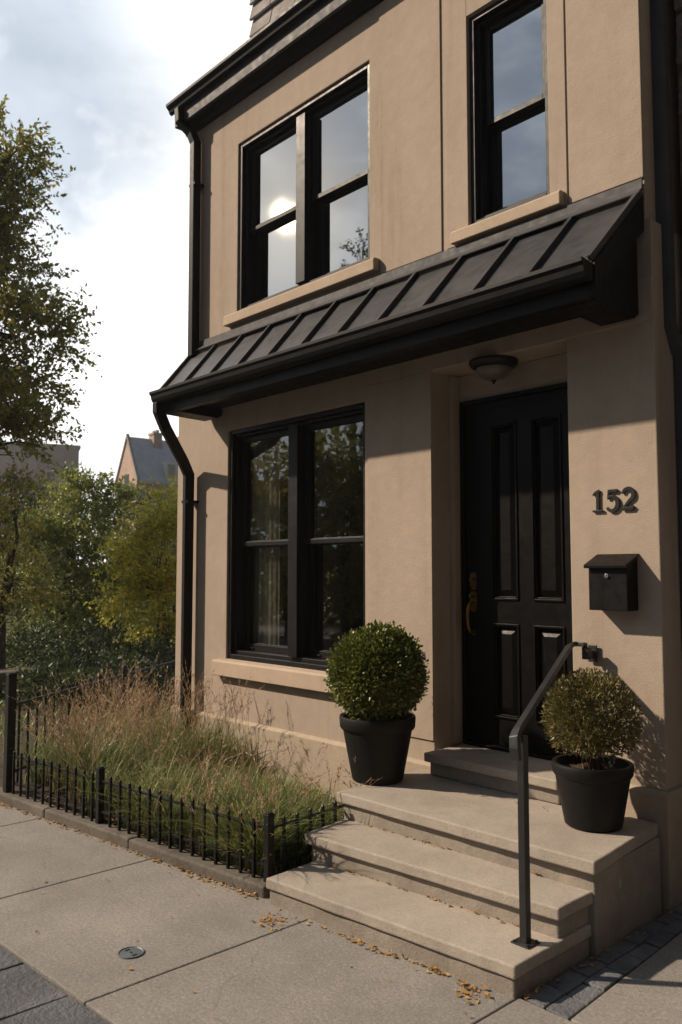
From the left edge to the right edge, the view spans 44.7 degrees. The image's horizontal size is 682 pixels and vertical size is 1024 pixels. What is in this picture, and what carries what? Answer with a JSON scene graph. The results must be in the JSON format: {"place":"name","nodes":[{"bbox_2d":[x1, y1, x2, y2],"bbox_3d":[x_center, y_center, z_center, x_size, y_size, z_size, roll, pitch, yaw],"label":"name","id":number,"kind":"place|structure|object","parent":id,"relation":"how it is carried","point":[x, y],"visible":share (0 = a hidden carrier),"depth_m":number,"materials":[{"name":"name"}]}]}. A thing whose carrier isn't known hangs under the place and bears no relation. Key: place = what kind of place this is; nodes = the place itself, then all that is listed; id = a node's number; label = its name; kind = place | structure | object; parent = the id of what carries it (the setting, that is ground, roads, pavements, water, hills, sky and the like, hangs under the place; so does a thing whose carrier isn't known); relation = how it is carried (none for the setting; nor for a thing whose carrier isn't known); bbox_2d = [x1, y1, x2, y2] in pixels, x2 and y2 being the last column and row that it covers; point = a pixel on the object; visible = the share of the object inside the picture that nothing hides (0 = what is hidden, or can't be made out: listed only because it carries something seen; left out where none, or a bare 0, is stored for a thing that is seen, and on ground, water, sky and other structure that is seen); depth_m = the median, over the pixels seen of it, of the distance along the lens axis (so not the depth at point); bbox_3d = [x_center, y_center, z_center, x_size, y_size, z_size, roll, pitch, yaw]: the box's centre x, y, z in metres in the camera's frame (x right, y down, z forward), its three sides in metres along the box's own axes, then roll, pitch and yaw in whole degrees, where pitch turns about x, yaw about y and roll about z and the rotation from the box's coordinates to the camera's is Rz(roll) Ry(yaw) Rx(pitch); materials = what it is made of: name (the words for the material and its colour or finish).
{"place":"outdoors","nodes":[
{"label":"outdoors","id":0,"kind":"place"},
{"bbox_2d":[0,946,109,1023],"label":"paving","id":1,"kind":"structure","parent":0,"point":[28,995],"depth_m":3.30,"materials":[{"name":"grey concrete"}]},
{"bbox_2d":[6,604,172,667],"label":"lawn","id":2,"kind":"structure","parent":0,"point":[19,630],"depth_m":25.02,"materials":[{"name":"green plant"}]},
{"bbox_2d":[0,481,65,588],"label":"brick row","id":3,"kind":"object","parent":2,"relation":"on","point":[39,487],"visible":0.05,"depth_m":47.60,"materials":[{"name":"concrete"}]},
{"bbox_2d":[0,481,93,639],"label":"garden tree","id":4,"kind":"object","parent":2,"relation":"on","point":[32,501],"visible":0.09,"depth_m":19.84,"materials":[{"name":"green plant"}]},
{"bbox_2d":[6,617,93,668],"bbox_3d":[-4.881,2.202,13.342,1.913,1.031,1.933,4,-6,-43],"label":"garden shrub","id":5,"kind":"object","parent":2,"relation":"on","point":[20,653],"visible":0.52,"depth_m":13.15,"materials":[{"name":"green plant"}]},
{"bbox_2d":[0,94,104,478],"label":"street tree","id":6,"kind":"object","parent":2,"relation":"on","point":[15,414],"visible":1,"depth_m":12.68,"materials":[{"name":"green plant"}]},
{"bbox_2d":[0,461,170,660],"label":"garden tree","id":7,"kind":"object","parent":2,"relation":"on","point":[56,533],"visible":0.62,"depth_m":15.69,"materials":[{"name":"green plant"}]},
{"bbox_2d":[0,632,174,764],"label":"lawn grass","id":8,"kind":"structure","parent":2,"relation":"on","point":[2,724],"depth_m":9.11,"materials":[{"name":"green plant"}]},
{"bbox_2d":[56,490,176,633],"bbox_3d":[-5.346,1.356,20.855,4.063,4.298,2.842,0,-4,3],"label":"garden tree","id":9,"kind":"object","parent":2,"relation":"on","point":[149,498],"visible":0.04,"depth_m":20.86,"materials":[{"name":"green plant"}]},
{"bbox_2d":[0,0,252,564],"label":"sky","id":10,"kind":"structure","parent":0,"point":[103,74],"materials":[{"name":"white"}]},
{"bbox_2d":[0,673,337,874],"bbox_3d":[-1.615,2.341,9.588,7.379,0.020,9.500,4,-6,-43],"label":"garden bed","id":11,"kind":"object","parent":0,"point":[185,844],"visible":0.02,"depth_m":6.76,"materials":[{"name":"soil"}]},
{"bbox_2d":[0,666,45,699],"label":"stone wall","id":12,"kind":"structure","parent":11,"relation":"on","point":[3,672],"depth_m":10.85,"materials":[{"name":"stone"}]},
{"bbox_2d":[0,463,74,668],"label":"garden tree","id":13,"kind":"object","parent":11,"relation":"on","point":[8,587],"visible":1,"depth_m":11.56,"materials":[{"name":"green plant"}]},
{"bbox_2d":[0,651,140,711],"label":"garden shrub","id":14,"kind":"object","parent":11,"relation":"on","point":[41,673],"visible":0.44,"depth_m":10.37,"materials":[{"name":"green plant"}]},
{"bbox_2d":[3,658,174,792],"bbox_3d":[-1.961,1.882,8.905,0.095,0.946,5.534,-1,-4,11],"label":"tall fence","id":15,"kind":"object","parent":11,"relation":"on","point":[11,703],"visible":0.3,"depth_m":6.58,"materials":[{"name":"black metal"}]},
{"bbox_2d":[32,615,151,679],"bbox_3d":[-3.701,2.091,12.411,1.761,1.091,1.901,0,-4,4],"label":"garden shrub","id":16,"kind":"object","parent":11,"relation":"on","point":[95,648],"visible":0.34,"depth_m":12.22,"materials":[{"name":"green plant"}]},
{"bbox_2d":[57,646,174,713],"bbox_3d":[-2.712,2.098,10.424,1.772,0.822,1.917,4,-6,-43],"label":"garden shrub","id":17,"kind":"object","parent":11,"relation":"on","point":[128,657],"visible":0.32,"depth_m":10.21,"materials":[{"name":"green plant"}]},
{"bbox_2d":[83,474,177,674],"bbox_3d":[-2.788,1.126,12.957,2.365,3.443,2.234,-2,-5,29],"label":"garden tree","id":18,"kind":"object","parent":11,"relation":"on","point":[161,580],"visible":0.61,"depth_m":12.66,"materials":[{"name":"green plant"}]},
{"bbox_2d":[7,653,263,810],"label":"dry grass","id":19,"kind":"structure","parent":11,"relation":"on","point":[129,713],"depth_m":6.49,"materials":[{"name":"brown plant"}]},
{"bbox_2d":[102,602,175,660],"bbox_3d":[-3.222,2.166,14.387,1.950,1.249,1.930,4,-6,-43],"label":"garden shrub","id":20,"kind":"object","parent":11,"relation":"on","point":[144,630],"visible":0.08,"depth_m":14.23,"materials":[{"name":"green plant"}]},
{"bbox_2d":[109,630,175,703],"bbox_3d":[-2.396,2.088,11.267,1.910,0.954,1.926,4,-6,-43],"label":"garden shrub","id":21,"kind":"object","parent":11,"relation":"on","point":[163,649],"visible":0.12,"depth_m":11.03,"materials":[{"name":"green plant"}]},
{"bbox_2d":[12,750,343,881],"bbox_3d":[-1.169,1.883,5.564,2.757,0.396,0.768,-4,-6,40],"label":"garden fence","id":22,"kind":"object","parent":11,"relation":"on","point":[268,864],"visible":0.81,"depth_m":4.96,"materials":[{"name":"black metal"}]},
{"bbox_2d":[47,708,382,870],"bbox_3d":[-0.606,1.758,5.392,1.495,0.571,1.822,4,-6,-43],"label":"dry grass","id":23,"kind":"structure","parent":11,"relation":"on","point":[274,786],"depth_m":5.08,"materials":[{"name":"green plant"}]},
{"bbox_2d":[1,684,359,876],"bbox_3d":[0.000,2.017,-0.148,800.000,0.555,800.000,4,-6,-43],"label":"ground","id":24,"kind":"structure","parent":0,"point":[156,840],"depth_m":5.29,"materials":[{"name":"green plant"}]},
{"bbox_2d":[0,441,80,563],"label":"apartment block","id":25,"kind":"structure","parent":24,"relation":"on","point":[60,453],"depth_m":59.50,"materials":[{"name":"concrete"}]},
{"bbox_2d":[45,471,55,482],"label":"window","id":26,"kind":"structure","parent":25,"relation":"in","point":[50,474],"depth_m":59.58,"materials":[{"name":"grey glass"}]},
{"bbox_2d":[0,787,269,897],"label":"kerb","id":27,"kind":"structure","parent":24,"relation":"on","point":[219,872],"depth_m":5.03,"materials":[{"name":"stone"}]},
{"bbox_2d":[115,430,178,570],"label":"gabled house","id":28,"kind":"structure","parent":24,"relation":"on","point":[141,459],"depth_m":80.78,"materials":[{"name":"brick"}]},
{"bbox_2d":[124,474,128,489],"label":"window","id":29,"kind":"structure","parent":28,"relation":"in","point":[126,481],"depth_m":80.31,"materials":[{"name":"grey glass"}]},
{"bbox_2d":[149,0,681,915],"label":"townhouse","id":30,"kind":"structure","parent":24,"relation":"on","point":[403,214],"depth_m":5.61,"materials":[{"name":"beige paint"}]},
{"bbox_2d":[211,402,364,692],"bbox_3d":[-0.356,0.306,6.707,0.315,2.139,1.950,4,-6,-43],"label":"window","id":31,"kind":"structure","parent":30,"relation":"in","point":[303,541],"depth_m":6.70,"materials":[{"name":"black paint"}]},
{"bbox_2d":[223,63,379,327],"bbox_3d":[-0.293,-2.522,6.845,0.315,1.659,1.895,4,-6,-43],"label":"window","id":32,"kind":"structure","parent":30,"relation":"in","point":[304,226],"depth_m":6.80,"materials":[{"name":"black paint"}]},
{"bbox_2d":[469,355,517,383],"bbox_3d":[0.981,-0.895,5.337,0.316,0.152,0.316,4,-6,-43],"label":"ceiling light","id":33,"kind":"object","parent":30,"relation":"attached to","point":[492,368],"visible":1,"depth_m":5.25,"materials":[{"name":"white glass"}]},
{"bbox_2d":[450,0,563,245],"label":"window","id":34,"kind":"structure","parent":30,"relation":"in","point":[509,124],"depth_m":5.40,"materials":[{"name":"black paint"}]},
{"bbox_2d":[459,382,574,760],"bbox_3d":[1.173,0.371,5.309,0.184,2.309,0.970,4,-6,-43],"label":"door","id":35,"kind":"structure","parent":30,"relation":"in","point":[515,490],"depth_m":5.37,"materials":[{"name":"black wood"}]},
{"bbox_2d":[584,554,638,610],"bbox_3d":[1.464,0.379,4.485,0.145,0.305,0.250,4,-6,-43],"label":"mailbox","id":36,"kind":"object","parent":30,"relation":"attached to","point":[613,582],"visible":1,"depth_m":4.44,"materials":[{"name":"metal"}]},
{"bbox_2d":[592,486,634,512],"bbox_3d":[1.503,-0.065,4.572,0.015,0.138,0.256,4,-6,-43],"label":"house number","id":37,"kind":"object","parent":30,"relation":"attached to","point":[617,500],"visible":1,"depth_m":4.55,"materials":[{"name":"brown metal"}]},
{"bbox_2d":[0,804,681,1023],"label":"sidewalk","id":38,"kind":"structure","parent":0,"point":[222,954],"depth_m":3.65,"materials":[{"name":"concrete"}]},
{"bbox_2d":[117,946,144,958],"bbox_3d":[-0.941,1.973,3.714,0.120,0.005,0.120,4,-6,-43],"label":"drain cover","id":39,"kind":"object","parent":38,"relation":"on","point":[131,952],"visible":1,"depth_m":3.71,"materials":[{"name":"metal"}]},
{"bbox_2d":[0,781,681,1015],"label":"fallen leaves","id":40,"kind":"object","parent":38,"relation":"on","point":[435,970],"visible":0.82,"depth_m":3.96,"materials":[{"name":"brown plant"}]},
{"bbox_2d":[266,744,661,998],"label":"front steps","id":41,"kind":"structure","parent":38,"relation":"on","point":[592,894],"depth_m":4.03,"materials":[{"name":"stone"}]},
{"bbox_2d":[339,712,415,785],"bbox_3d":[0.227,1.460,5.149,0.476,0.395,0.476,4,-6,-43],"label":"planter","id":42,"kind":"object","parent":41,"relation":"on","point":[378,749],"visible":0.77,"depth_m":4.98,"materials":[{"name":"plastic"}]},
{"bbox_2d":[323,619,430,720],"bbox_3d":[0.225,1.005,5.178,0.690,0.678,0.706,4,-6,-43],"label":"boxwood ball","id":43,"kind":"object","parent":42,"relation":"on","point":[375,671],"visible":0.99,"depth_m":5.00,"materials":[{"name":"green plant"}]},
{"bbox_2d":[509,641,597,949],"bbox_3d":[1.045,1.273,4.051,0.146,1.190,1.278,-2,-5,30],"label":"handrail","id":44,"kind":"object","parent":41,"relation":"on","point":[518,744],"visible":1,"depth_m":3.55,"materials":[{"name":"metal"}]},
{"bbox_2d":[551,753,633,832],"bbox_3d":[1.283,1.433,4.225,0.406,0.315,0.406,4,-6,-43],"label":"planter","id":45,"kind":"object","parent":41,"relation":"on","point":[593,801],"visible":0.9,"depth_m":4.08,"materials":[{"name":"plastic"}]},
{"bbox_2d":[540,667,643,769],"bbox_3d":[1.283,1.059,4.255,0.519,0.548,0.512,4,-6,-43],"label":"dry shrub","id":46,"kind":"object","parent":45,"relation":"on","point":[590,735],"visible":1,"depth_m":4.17,"materials":[{"name":"green plant"}]},
{"bbox_2d":[523,904,681,1020],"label":"paving","id":47,"kind":"structure","parent":0,"point":[582,988],"depth_m":3.55,"materials":[{"name":"grey stone"}]},
{"bbox_2d":[674,0,681,207],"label":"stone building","id":48,"kind":"structure","parent":0,"point":[678,7],"depth_m":4.73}
]}

